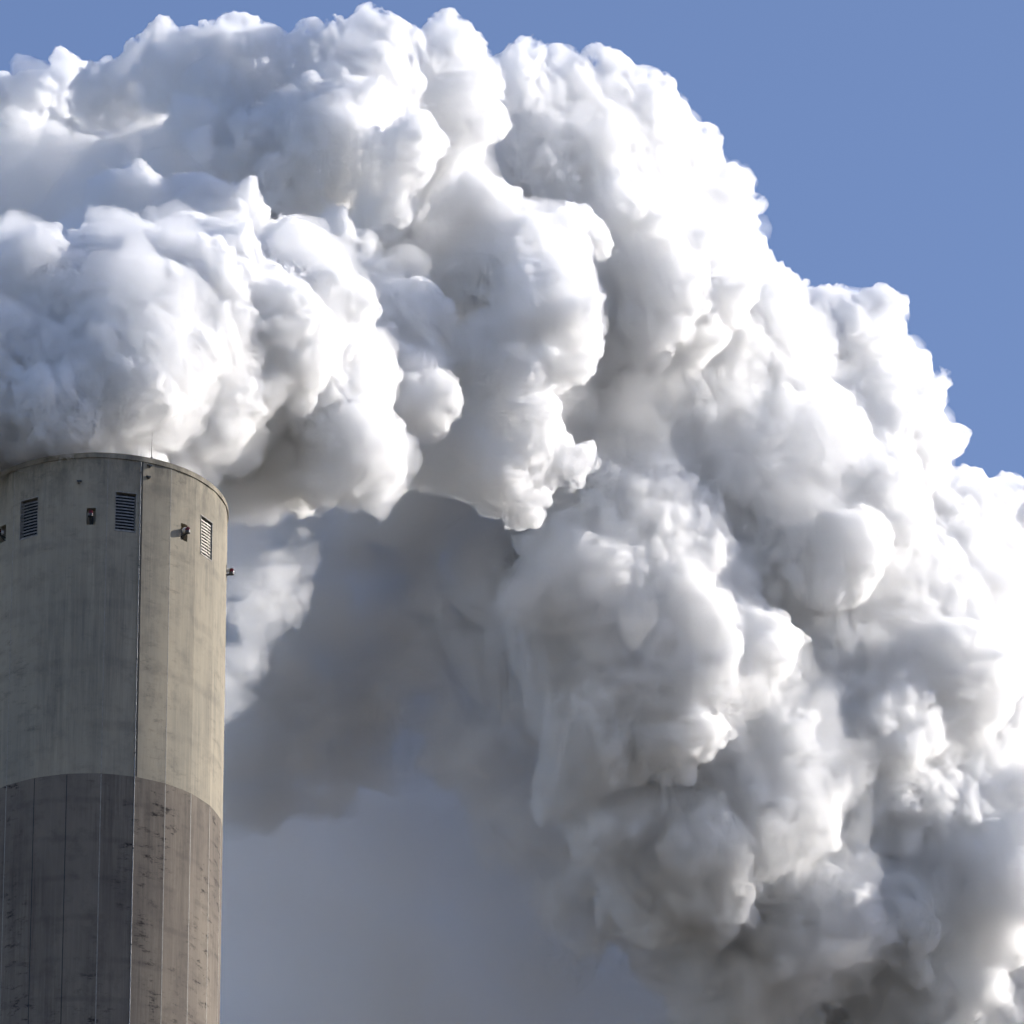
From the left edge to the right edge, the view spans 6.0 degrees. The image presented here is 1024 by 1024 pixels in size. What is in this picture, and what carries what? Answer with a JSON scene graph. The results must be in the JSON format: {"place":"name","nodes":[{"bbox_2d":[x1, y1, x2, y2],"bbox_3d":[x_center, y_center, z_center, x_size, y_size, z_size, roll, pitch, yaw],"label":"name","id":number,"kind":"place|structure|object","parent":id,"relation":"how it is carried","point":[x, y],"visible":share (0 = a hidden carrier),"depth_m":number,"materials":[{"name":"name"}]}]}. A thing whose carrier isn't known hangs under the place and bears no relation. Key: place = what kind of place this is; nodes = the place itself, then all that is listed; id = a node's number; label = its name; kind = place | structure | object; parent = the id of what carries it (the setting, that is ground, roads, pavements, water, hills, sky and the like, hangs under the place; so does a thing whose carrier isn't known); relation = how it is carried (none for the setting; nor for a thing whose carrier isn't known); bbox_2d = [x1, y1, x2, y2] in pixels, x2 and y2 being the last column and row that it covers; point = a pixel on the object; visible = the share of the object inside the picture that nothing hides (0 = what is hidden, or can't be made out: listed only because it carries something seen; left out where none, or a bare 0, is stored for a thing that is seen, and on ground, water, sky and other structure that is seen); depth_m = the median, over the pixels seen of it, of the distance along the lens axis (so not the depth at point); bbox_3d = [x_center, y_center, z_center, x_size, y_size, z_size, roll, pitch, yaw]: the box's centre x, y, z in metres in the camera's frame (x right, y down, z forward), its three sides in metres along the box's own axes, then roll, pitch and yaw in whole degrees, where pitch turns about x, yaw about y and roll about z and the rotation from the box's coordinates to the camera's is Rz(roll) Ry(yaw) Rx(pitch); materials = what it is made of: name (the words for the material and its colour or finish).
{"place":"outdoors","nodes":[
{"label":"outdoors","id":0,"kind":"place"},
{"bbox_2d":[0,0,1023,1023],"label":"sky","id":1,"kind":"structure","parent":0,"point":[607,416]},
{"label":"ground","id":2,"kind":"structure","parent":0,"visible":0},
{"bbox_2d":[0,449,228,1023],"bbox_3d":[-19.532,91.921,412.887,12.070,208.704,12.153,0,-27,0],"label":"chimney","id":3,"kind":"object","parent":2,"relation":"on","point":[112,654],"visible":1,"depth_m":448.14,"materials":[{"name":"concrete"}]},
{"bbox_2d":[0,529,5,540],"bbox_3d":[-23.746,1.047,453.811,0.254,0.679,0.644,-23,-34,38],"label":"warning lamp","id":4,"kind":"object","parent":3,"relation":"attached to","point":[1,534],"visible":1,"depth_m":453.78,"materials":[{"name":"metal"}]},
{"bbox_2d":[88,510,93,524],"bbox_3d":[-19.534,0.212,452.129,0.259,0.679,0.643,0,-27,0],"label":"warning lamp","id":5,"kind":"object","parent":3,"relation":"attached to","point":[90,514],"visible":1,"depth_m":451.99,"materials":[{"name":"metal"}]},
{"bbox_2d":[181,526,189,539],"bbox_3d":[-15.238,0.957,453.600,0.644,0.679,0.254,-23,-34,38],"label":"warning lamp","id":6,"kind":"object","parent":3,"relation":"attached to","point":[186,530],"visible":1,"depth_m":453.51,"materials":[{"name":"metal"}]},
{"bbox_2d":[226,568,233,576],"bbox_3d":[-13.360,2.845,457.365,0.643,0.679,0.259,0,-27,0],"label":"warning lamp","id":7,"kind":"object","parent":3,"relation":"attached to","point":[231,571],"visible":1,"depth_m":457.31,"materials":[{"name":"metal"}]}
]}

